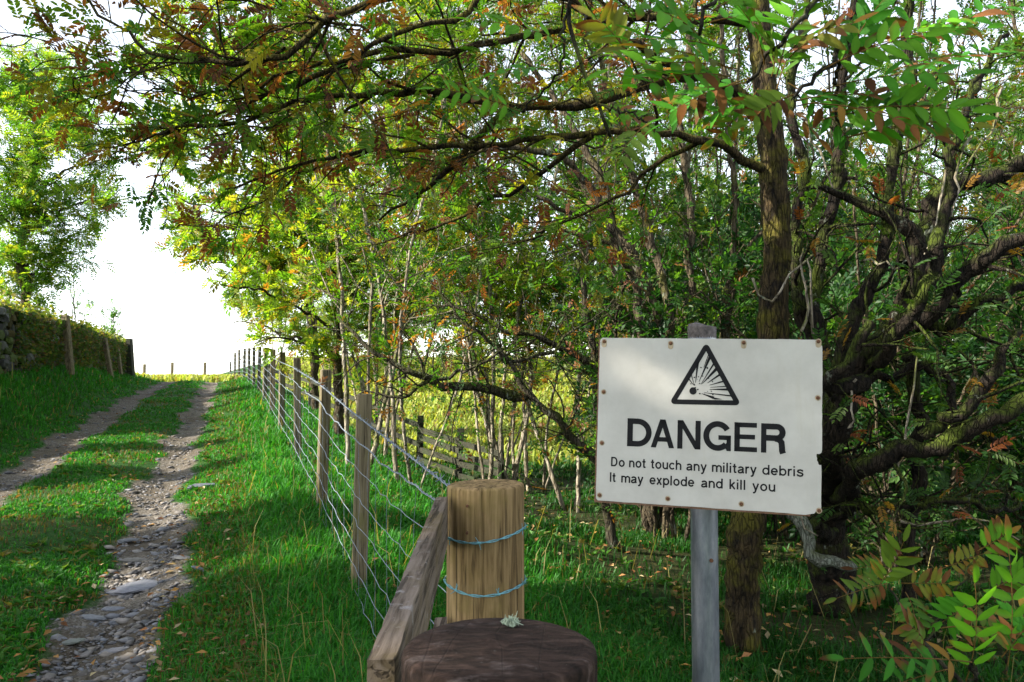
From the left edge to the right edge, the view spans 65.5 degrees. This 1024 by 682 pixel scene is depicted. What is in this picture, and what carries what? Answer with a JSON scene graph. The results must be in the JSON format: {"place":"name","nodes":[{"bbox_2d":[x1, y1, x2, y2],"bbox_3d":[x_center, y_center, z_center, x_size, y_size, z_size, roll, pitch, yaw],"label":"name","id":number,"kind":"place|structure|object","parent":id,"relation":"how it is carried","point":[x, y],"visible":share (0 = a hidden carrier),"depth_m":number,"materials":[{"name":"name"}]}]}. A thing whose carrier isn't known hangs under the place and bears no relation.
{"place":"outdoors","nodes":[
{"label":"outdoors","id":0,"kind":"place"},
{"bbox_2d":[0,381,221,681],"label":"gravel track","id":1,"kind":"structure","parent":0,"point":[50,653],"depth_m":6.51,"materials":[{"name":"grey gravel"}]},
{"bbox_2d":[62,638,84,644],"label":"slate slab","id":2,"kind":"structure","parent":1,"relation":"on","point":[72,641],"depth_m":4.16,"materials":[{"name":"stone"}]},
{"bbox_2d":[79,614,106,620],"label":"slate slab","id":3,"kind":"structure","parent":1,"relation":"on","point":[93,617],"depth_m":4.51,"materials":[{"name":"stone"}]},
{"bbox_2d":[98,646,127,654],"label":"slate slab","id":4,"kind":"structure","parent":1,"relation":"on","point":[115,649],"depth_m":4.11,"materials":[{"name":"stone"}]},
{"bbox_2d":[101,606,124,610],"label":"slate slab","id":5,"kind":"structure","parent":1,"relation":"on","point":[114,608],"depth_m":4.67,"materials":[{"name":"stone"}]},
{"bbox_2d":[106,579,157,595],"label":"slate slab","id":6,"kind":"structure","parent":1,"relation":"on","point":[135,587],"depth_m":4.98,"materials":[{"name":"stone"}]},
{"bbox_2d":[119,557,146,562],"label":"slate slab","id":7,"kind":"structure","parent":1,"relation":"on","point":[135,559],"depth_m":5.60,"materials":[{"name":"stone"}]},
{"bbox_2d":[0,388,973,681],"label":"fallen leaves","id":8,"kind":"object","parent":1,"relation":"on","point":[242,642],"visible":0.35,"depth_m":4.56,"materials":[{"name":"brown plant"}]},
{"bbox_2d":[0,359,1023,681],"bbox_3d":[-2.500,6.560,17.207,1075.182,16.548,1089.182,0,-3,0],"label":"ground","id":9,"kind":"structure","parent":0,"point":[582,517],"depth_m":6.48,"materials":[{"name":"green plant"}]},
{"bbox_2d":[0,305,125,373],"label":"dry stone wall","id":10,"kind":"structure","parent":9,"relation":"on","point":[8,355],"depth_m":14.13,"materials":[{"name":"grey stone"}]},
{"bbox_2d":[0,288,126,341],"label":"bramble","id":11,"kind":"object","parent":10,"relation":"on","point":[13,305],"visible":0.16,"depth_m":16.78,"materials":[{"name":"green plant"}]},
{"bbox_2d":[13,309,130,372],"bbox_3d":[-11.666,0.335,22.323,0.413,1.345,17.096,1,-3,-19],"label":"ivy","id":12,"kind":"object","parent":10,"relation":"attached to","point":[49,345],"visible":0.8,"depth_m":17.27,"materials":[{"name":"green plant"}]},
{"bbox_2d":[0,29,135,313],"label":"ash tree","id":13,"kind":"object","parent":9,"relation":"on","point":[21,179],"visible":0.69,"depth_m":19.79,"materials":[{"name":"green plant"}]},
{"bbox_2d":[61,315,74,374],"bbox_3d":[-9.974,0.081,17.891,0.557,1.356,0.173,-2,-4,40],"label":"wooden stake","id":14,"kind":"object","parent":9,"relation":"on","point":[69,357],"visible":0.81,"depth_m":17.84,"materials":[{"name":"brown wood"}]},
{"bbox_2d":[60,238,83,320],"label":"sapling","id":15,"kind":"object","parent":9,"relation":"on","point":[77,302],"visible":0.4,"depth_m":24.10,"materials":[{"name":"green plant"}]},
{"bbox_2d":[79,288,96,323],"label":"sapling","id":16,"kind":"object","parent":9,"relation":"on","point":[88,304],"visible":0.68,"depth_m":26.04,"materials":[{"name":"green plant"}]},
{"bbox_2d":[99,304,114,336],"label":"sapling","id":17,"kind":"object","parent":9,"relation":"on","point":[103,314],"visible":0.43,"depth_m":27.11,"materials":[{"name":"green plant"}]},
{"bbox_2d":[102,337,113,376],"bbox_3d":[-11.916,0.503,23.478,0.595,1.229,0.157,-2,-3,34],"label":"wooden stake","id":18,"kind":"object","parent":9,"relation":"on","point":[108,360],"visible":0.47,"depth_m":23.44,"materials":[{"name":"brown wood"}]},
{"bbox_2d":[106,295,125,336],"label":"sapling","id":19,"kind":"object","parent":9,"relation":"on","point":[114,313],"visible":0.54,"depth_m":27.99,"materials":[{"name":"green plant"}]},
{"bbox_2d":[117,349,122,374],"bbox_3d":[-12.988,0.762,26.369,0.478,0.985,0.123,-3,-4,43],"label":"wooden stake","id":20,"kind":"object","parent":9,"relation":"on","point":[119,362],"visible":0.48,"depth_m":26.34,"materials":[{"name":"brown wood"}]},
{"bbox_2d":[124,338,134,377],"bbox_3d":[-13.846,0.726,28.873,0.647,1.638,0.288,-3,-4,43],"label":"wooden stake","id":21,"kind":"object","parent":9,"relation":"on","point":[130,355],"visible":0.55,"depth_m":28.82,"materials":[{"name":"brown wood"}]},
{"bbox_2d":[187,483,219,488],"bbox_3d":[-2.951,1.405,7.702,0.404,0.061,0.101,0,-3,0],"label":"slate slab","id":22,"kind":"object","parent":9,"relation":"on","point":[199,485],"depth_m":7.67,"materials":[{"name":"stone"}]},
{"bbox_2d":[215,216,306,366],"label":"woodland tree","id":23,"kind":"object","parent":9,"relation":"on","point":[263,315],"visible":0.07,"depth_m":46.19,"materials":[{"name":"green plant"}]},
{"bbox_2d":[103,0,426,411],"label":"rowan tree","id":24,"kind":"object","parent":9,"relation":"on","point":[297,327],"visible":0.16,"depth_m":17.19,"materials":[{"name":"green plant"}]},
{"bbox_2d":[115,0,478,436],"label":"rowan tree","id":25,"kind":"object","parent":9,"relation":"on","point":[273,282],"visible":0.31,"depth_m":12.22,"materials":[{"name":"green plant"}]},
{"bbox_2d":[299,261,332,367],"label":"woodland tree","id":26,"kind":"object","parent":9,"relation":"on","point":[317,308],"visible":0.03,"depth_m":49.72,"materials":[{"name":"green plant"}]},
{"bbox_2d":[287,298,345,368],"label":"woodland tree","id":27,"kind":"object","parent":9,"relation":"on","point":[323,310],"visible":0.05,"depth_m":45.13,"materials":[{"name":"green plant"}]},
{"bbox_2d":[229,347,449,637],"bbox_3d":[-6.696,1.125,20.520,0.506,2.699,38.557,1,-3,-20],"label":"stock fence","id":28,"kind":"object","parent":9,"relation":"on","point":[362,481],"visible":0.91,"depth_m":5.67,"materials":[{"name":"grey wood"}]},
{"bbox_2d":[309,26,391,432],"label":"woodland tree","id":29,"kind":"object","parent":9,"relation":"on","point":[373,364],"visible":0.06,"depth_m":21.96,"materials":[{"name":"green plant"}]},
{"bbox_2d":[240,0,481,456],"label":"woodland tree","id":30,"kind":"object","parent":9,"relation":"on","point":[316,228],"visible":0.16,"depth_m":11.12,"materials":[{"name":"green plant"}]},
{"bbox_2d":[339,346,384,390],"bbox_3d":[-6.684,0.962,36.330,2.774,3.078,2.238,1,-3,-26],"label":"sunlit bush","id":31,"kind":"object","parent":9,"relation":"on","point":[353,372],"visible":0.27,"depth_m":35.99,"materials":[{"name":"green plant"}]},
{"bbox_2d":[245,0,491,467],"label":"woodland tree","id":32,"kind":"object","parent":9,"relation":"on","point":[329,289],"visible":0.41,"depth_m":8.92,"materials":[{"name":"green plant"}]},
{"bbox_2d":[313,149,452,421],"bbox_3d":[-3.973,-1.940,24.411,4.706,9.550,4.296,0,-3,-6],"label":"woodland tree","id":33,"kind":"object","parent":9,"relation":"on","point":[407,344],"visible":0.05,"depth_m":24.05,"materials":[{"name":"green plant"}]},
{"bbox_2d":[267,364,503,480],"bbox_3d":[-4.054,1.435,17.309,0.842,2.162,15.103,1,-3,-29],"label":"rail fence","id":34,"kind":"object","parent":9,"relation":"on","point":[457,460],"visible":0.49,"depth_m":11.64,"materials":[{"name":"brown wood"}]},
{"bbox_2d":[358,225,420,404],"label":"woodland tree","id":35,"kind":"object","parent":9,"relation":"on","point":[403,361],"visible":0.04,"depth_m":27.66,"materials":[{"name":"green plant"}]},
{"bbox_2d":[0,0,791,657],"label":"rowan tree","id":36,"kind":"object","parent":9,"relation":"on","point":[744,558],"visible":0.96,"depth_m":3.99,"materials":[{"name":"green plant"}]},
{"bbox_2d":[380,342,432,386],"bbox_3d":[-5.258,0.919,38.411,2.650,2.940,2.138,-1,-3,19],"label":"sunlit bush","id":37,"kind":"object","parent":9,"relation":"on","point":[396,374],"visible":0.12,"depth_m":38.23,"materials":[{"name":"green plant"}]},
{"bbox_2d":[380,239,449,371],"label":"woodland tree","id":38,"kind":"object","parent":9,"relation":"on","point":[423,324],"visible":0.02,"depth_m":45.97,"materials":[{"name":"green plant"}]},
{"bbox_2d":[268,0,580,487],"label":"woodland tree","id":39,"kind":"object","parent":9,"relation":"on","point":[480,223],"visible":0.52,"depth_m":8.25,"materials":[{"name":"green plant"}]},
{"bbox_2d":[356,4,558,480],"bbox_3d":[-0.584,-1.722,11.486,2.602,7.954,3.868,-1,-3,15],"label":"woodland tree","id":40,"kind":"object","parent":9,"relation":"on","point":[516,462],"visible":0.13,"depth_m":10.91,"materials":[{"name":"green plant"}]},
{"bbox_2d":[441,324,491,381],"bbox_3d":[-2.076,0.567,38.749,2.669,3.669,3.308,1,-3,-14],"label":"sunlit bush","id":41,"kind":"object","parent":9,"relation":"on","point":[485,348],"visible":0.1,"depth_m":38.45,"materials":[{"name":"green plant"}]},
{"bbox_2d":[365,0,576,478],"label":"woodland tree","id":42,"kind":"object","parent":9,"relation":"on","point":[509,282],"visible":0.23,"depth_m":9.98,"materials":[{"name":"green plant"}]},
{"bbox_2d":[301,233,641,551],"bbox_3d":[0.025,0.470,6.002,3.032,2.648,1.658,1,-3,-27],"label":"hawthorn tree","id":43,"kind":"object","parent":9,"relation":"on","point":[524,394],"visible":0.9,"depth_m":5.93,"materials":[{"name":"green plant"}]},
{"bbox_2d":[443,479,526,623],"bbox_3d":[-0.081,1.061,2.415,0.258,1.255,0.268,0,-3,0],"label":"strainer post","id":44,"kind":"object","parent":9,"relation":"on","point":[485,576],"visible":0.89,"depth_m":2.34,"materials":[{"name":"brown wood"}]},
{"bbox_2d":[367,497,447,681],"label":"wooden rail","id":45,"kind":"object","parent":44,"relation":"attached to","point":[407,618],"visible":0.95,"depth_m":1.40,"materials":[{"name":"brown wood"}]},
{"bbox_2d":[433,617,446,627],"bbox_3d":[-0.191,0.845,1.692,0.039,0.118,1.342,0,-3,-2],"label":"wooden rail","id":46,"kind":"object","parent":44,"relation":"attached to","point":[438,621],"visible":0.1,"depth_m":2.32,"materials":[{"name":"brown wood"}]},
{"bbox_2d":[401,611,596,681],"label":"gate post","id":47,"kind":"object","parent":9,"relation":"on","point":[512,649],"visible":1,"depth_m":0.95,"materials":[{"name":"brown wood"}]},
{"bbox_2d":[376,1,634,472],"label":"woodland tree","id":48,"kind":"object","parent":9,"relation":"on","point":[508,458],"visible":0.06,"depth_m":13.11,"materials":[{"name":"green plant"}]},
{"bbox_2d":[0,381,1023,681],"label":"weeds","id":49,"kind":"object","parent":9,"relation":"on","point":[224,617],"visible":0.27,"depth_m":5.08,"materials":[{"name":"green plant"}]},
{"bbox_2d":[0,364,1023,681],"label":"straw stems","id":50,"kind":"object","parent":9,"relation":"on","point":[434,606],"visible":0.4,"depth_m":4.72,"materials":[{"name":"beige plant"}]},
{"bbox_2d":[521,342,552,381],"bbox_3d":[1.123,1.137,39.650,2.082,2.310,1.680,-1,-3,27],"label":"sunlit bush","id":51,"kind":"object","parent":9,"relation":"on","point":[539,368],"visible":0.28,"depth_m":39.43,"materials":[{"name":"green plant"}]},
{"bbox_2d":[418,0,665,490],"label":"woodland tree","id":52,"kind":"object","parent":9,"relation":"on","point":[526,469],"visible":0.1,"depth_m":11.18,"materials":[{"name":"green plant"}]},
{"bbox_2d":[437,0,676,512],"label":"woodland tree","id":53,"kind":"object","parent":9,"relation":"on","point":[557,264],"visible":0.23,"depth_m":9.59,"materials":[{"name":"green plant"}]},
{"bbox_2d":[135,356,1020,465],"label":"field grass","id":54,"kind":"structure","parent":9,"relation":"on","point":[542,393],"depth_m":29.67,"materials":[{"name":"plant"}]},
{"bbox_2d":[379,0,818,532],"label":"coppiced tree","id":55,"kind":"object","parent":9,"relation":"on","point":[636,274],"visible":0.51,"depth_m":6.96,"materials":[{"name":"green plant"}]},
{"bbox_2d":[477,0,730,384],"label":"woodland tree","id":56,"kind":"object","parent":9,"relation":"on","point":[641,183],"visible":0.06,"depth_m":13.40,"materials":[{"name":"green plant"}]},
{"bbox_2d":[551,139,660,337],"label":"woodland tree","id":57,"kind":"object","parent":9,"relation":"on","point":[617,214],"visible":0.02,"depth_m":24.94,"materials":[{"name":"green plant"}]},
{"bbox_2d":[503,185,744,524],"bbox_3d":[1.288,0.205,9.062,2.704,3.829,2.994,0,-3,-7],"label":"tree","id":58,"kind":"object","parent":9,"relation":"on","point":[593,315],"visible":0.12,"depth_m":9.09,"materials":[{"name":"green plant"}]},
{"bbox_2d":[587,146,692,337],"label":"woodland tree","id":59,"kind":"object","parent":9,"relation":"on","point":[666,233],"visible":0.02,"depth_m":19.91,"materials":[{"name":"green plant"}]},
{"bbox_2d":[617,103,678,309],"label":"woodland tree","id":60,"kind":"object","parent":9,"relation":"on","point":[653,142],"visible":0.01,"depth_m":23.18,"materials":[{"name":"green plant"}]},
{"bbox_2d":[595,105,723,225],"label":"woodland tree","id":61,"kind":"object","parent":9,"relation":"on","point":[710,175],"visible":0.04,"depth_m":36.93,"materials":[{"name":"green plant"}]},
{"bbox_2d":[628,0,693,335],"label":"woodland tree","id":62,"kind":"object","parent":9,"relation":"on","point":[654,147],"visible":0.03,"depth_m":15.06,"materials":[{"name":"green plant"}]},
{"bbox_2d":[531,0,820,336],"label":"woodland tree","id":63,"kind":"object","parent":9,"relation":"on","point":[709,155],"visible":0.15,"depth_m":11.27,"materials":[{"name":"green plant"}]},
{"bbox_2d":[647,0,735,276],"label":"woodland tree","id":64,"kind":"object","parent":9,"relation":"on","point":[681,48],"visible":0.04,"depth_m":31.98,"materials":[{"name":"green plant"}]},
{"bbox_2d":[546,105,848,542],"bbox_3d":[1.662,-0.104,7.863,3.028,4.287,3.352,-3,-4,43],"label":"holly bush","id":65,"kind":"object","parent":9,"relation":"on","point":[749,242],"visible":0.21,"depth_m":7.32,"materials":[{"name":"green plant"}]},
{"bbox_2d":[594,322,822,681],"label":"danger sign","id":66,"kind":"object","parent":9,"relation":"on","point":[703,424],"visible":1,"depth_m":2.20,"materials":[{"name":"white metal"}]},
{"bbox_2d":[418,0,1023,182],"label":"rowan tree","id":67,"kind":"object","parent":9,"relation":"on","point":[908,120],"visible":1,"depth_m":1.31,"materials":[{"name":"green plant"}]},
{"bbox_2d":[661,7,788,324],"bbox_3d":[3.467,-2.920,13.347,2.047,10.555,2.904,1,-3,-22],"label":"woodland tree","id":68,"kind":"object","parent":9,"relation":"on","point":[696,164],"visible":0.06,"depth_m":13.36,"materials":[{"name":"green plant"}]},
{"bbox_2d":[660,0,793,337],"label":"woodland tree","id":69,"kind":"object","parent":9,"relation":"on","point":[743,144],"visible":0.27,"depth_m":9.59,"materials":[{"name":"green plant"}]},
{"bbox_2d":[662,108,817,327],"bbox_3d":[5.161,-1.407,17.321,3.535,7.859,3.873,-2,-3,30],"label":"woodland tree","id":70,"kind":"object","parent":9,"relation":"on","point":[786,141],"visible":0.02,"depth_m":16.52,"materials":[{"name":"green plant"}]},
{"bbox_2d":[718,24,792,312],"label":"woodland tree","id":71,"kind":"object","parent":9,"relation":"on","point":[746,153],"visible":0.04,"depth_m":21.01,"materials":[{"name":"green plant"}]},
{"bbox_2d":[703,151,821,309],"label":"woodland tree","id":72,"kind":"object","parent":9,"relation":"on","point":[713,165],"visible":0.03,"depth_m":27.11,"materials":[{"name":"green plant"}]},
{"bbox_2d":[691,249,880,538],"bbox_3d":[2.589,0.534,7.970,2.058,2.915,2.279,-1,-3,15],"label":"holly bush","id":73,"kind":"object","parent":9,"relation":"on","point":[783,520],"depth_m":7.70,"materials":[{"name":"green plant"}]},
{"bbox_2d":[710,123,867,307],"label":"woodland tree","id":74,"kind":"object","parent":9,"relation":"on","point":[857,144],"visible":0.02,"depth_m":19.25,"materials":[{"name":"green plant"}]},
{"bbox_2d":[711,0,903,346],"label":"woodland tree","id":75,"kind":"object","parent":9,"relation":"on","point":[814,193],"visible":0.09,"depth_m":10.56,"materials":[{"name":"green plant"}]},
{"bbox_2d":[782,116,879,270],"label":"woodland tree","id":76,"kind":"object","parent":9,"relation":"on","point":[852,182],"visible":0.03,"depth_m":24.57,"materials":[{"name":"green plant"}]},
{"bbox_2d":[641,124,1023,575],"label":"holly bush","id":77,"kind":"object","parent":9,"relation":"on","point":[839,286],"visible":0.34,"depth_m":6.21,"materials":[{"name":"green plant"}]},
{"bbox_2d":[813,92,876,267],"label":"woodland tree","id":78,"kind":"object","parent":9,"relation":"on","point":[849,158],"visible":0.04,"depth_m":22.99,"materials":[{"name":"green plant"}]},
{"bbox_2d":[824,103,880,208],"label":"woodland tree","id":79,"kind":"object","parent":9,"relation":"on","point":[862,151],"visible":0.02,"depth_m":29.04,"materials":[{"name":"green plant"}]},
{"bbox_2d":[785,0,941,294],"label":"woodland tree","id":80,"kind":"object","parent":9,"relation":"on","point":[820,63],"visible":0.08,"depth_m":14.04,"materials":[{"name":"green plant"}]},
{"bbox_2d":[724,156,1004,525],"bbox_3d":[3.559,0.136,7.919,2.678,3.792,2.965,-2,-3,33],"label":"holly bush","id":81,"kind":"object","parent":9,"relation":"on","point":[840,239],"visible":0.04,"depth_m":7.82,"materials":[{"name":"green plant"}]},
{"bbox_2d":[789,138,939,430],"bbox_3d":[8.201,-1.112,18.794,3.648,7.403,3.330,-3,-4,43],"label":"woodland tree","id":82,"kind":"object","parent":9,"relation":"on","point":[900,197],"visible":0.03,"depth_m":17.51,"materials":[{"name":"green plant"}]},
{"bbox_2d":[743,0,1023,617],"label":"gnarled tree","id":83,"kind":"object","parent":9,"relation":"on","point":[850,377],"visible":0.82,"depth_m":4.11,"materials":[{"name":"brown plant"}]},
{"bbox_2d":[867,43,934,259],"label":"woodland tree","id":84,"kind":"object","parent":9,"relation":"on","point":[910,140],"visible":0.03,"depth_m":35.90,"materials":[{"name":"green plant"}]},
{"bbox_2d":[852,130,956,359],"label":"woodland tree","id":85,"kind":"object","parent":9,"relation":"on","point":[949,254],"visible":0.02,"depth_m":24.45,"materials":[{"name":"green plant"}]},
{"bbox_2d":[853,16,957,424],"bbox_3d":[8.142,-2.159,16.414,1.816,9.366,2.576,0,-3,-7],"label":"woodland tree","id":86,"kind":"object","parent":9,"relation":"on","point":[891,255],"visible":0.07,"depth_m":16.33,"materials":[{"name":"green plant"}]},
{"bbox_2d":[824,0,994,421],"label":"woodland tree","id":87,"kind":"object","parent":9,"relation":"on","point":[868,171],"visible":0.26,"depth_m":8.59,"materials":[{"name":"green plant"}]},
{"bbox_2d":[834,87,986,256],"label":"woodland tree","id":88,"kind":"object","parent":9,"relation":"on","point":[938,172],"visible":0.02,"depth_m":32.42,"materials":[{"name":"green plant"}]},
{"bbox_2d":[819,514,1023,681],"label":"rowan sapling","id":89,"kind":"object","parent":9,"relation":"on","point":[1001,631],"visible":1,"depth_m":1.49,"materials":[{"name":"green plant"}]},
{"bbox_2d":[893,44,951,339],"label":"woodland tree","id":90,"kind":"object","parent":9,"relation":"on","point":[931,168],"visible":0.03,"depth_m":22.04,"materials":[{"name":"green plant"}]},
{"bbox_2d":[827,172,1023,567],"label":"holly bush","id":91,"kind":"object","parent":9,"relation":"on","point":[983,280],"visible":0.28,"depth_m":6.13,"materials":[{"name":"green plant"}]},
{"bbox_2d":[910,134,962,225],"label":"woodland tree","id":92,"kind":"object","parent":9,"relation":"on","point":[942,168],"depth_m":28.85,"materials":[{"name":"green plant"}]},
{"bbox_2d":[865,0,1023,459],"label":"woodland tree","id":93,"kind":"object","parent":9,"relation":"on","point":[975,129],"visible":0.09,"depth_m":12.10,"materials":[{"name":"green plant"}]},
{"bbox_2d":[870,240,1023,535],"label":"holly bush","id":94,"kind":"object","parent":9,"relation":"on","point":[1017,482],"visible":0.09,"depth_m":7.04,"materials":[{"name":"green plant"}]},
{"bbox_2d":[878,270,1023,511],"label":"holly bush","id":95,"kind":"object","parent":9,"relation":"on","point":[994,478],"visible":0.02,"depth_m":8.59,"materials":[{"name":"green plant"}]},
{"bbox_2d":[896,125,1023,554],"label":"holly bush","id":96,"kind":"object","parent":9,"relation":"on","point":[974,347],"visible":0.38,"depth_m":5.44,"materials":[{"name":"green plant"}]},
{"bbox_2d":[919,0,1023,238],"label":"woodland tree","id":97,"kind":"object","parent":9,"relation":"on","point":[1016,41],"visible":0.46,"depth_m":7.71,"materials":[{"name":"green plant"}]},
{"bbox_2d":[927,37,1023,335],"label":"woodland tree","id":98,"kind":"object","parent":9,"relation":"on","point":[972,149],"visible":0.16,"depth_m":13.96,"materials":[{"name":"green plant"}]},
{"bbox_2d":[945,0,1023,441],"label":"woodland tree","id":99,"kind":"object","parent":9,"relation":"on","point":[991,45],"visible":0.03,"depth_m":18.00,"materials":[{"name":"green plant"}]},
{"bbox_2d":[955,46,1023,446],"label":"woodland tree","id":100,"kind":"object","parent":9,"relation":"on","point":[1017,110],"visible":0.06,"depth_m":14.77,"materials":[{"name":"green plant"}]},
{"bbox_2d":[958,42,1023,286],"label":"woodland tree","id":101,"kind":"object","parent":9,"relation":"on","point":[959,222],"depth_m":39.38,"materials":[{"name":"green plant"}]},
{"bbox_2d":[960,75,1023,334],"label":"woodland tree","id":102,"kind":"object","parent":9,"relation":"on","point":[1018,102],"visible":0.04,"depth_m":15.78,"materials":[{"name":"green plant"}]},
{"bbox_2d":[988,89,1023,266],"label":"woodland tree","id":103,"kind":"object","parent":9,"relation":"on","point":[1004,124],"visible":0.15,"depth_m":10.30,"materials":[{"name":"green plant"}]},
{"bbox_2d":[0,0,1023,374],"label":"sky","id":104,"kind":"structure","parent":0,"point":[160,318],"materials":[{"name":"white"}]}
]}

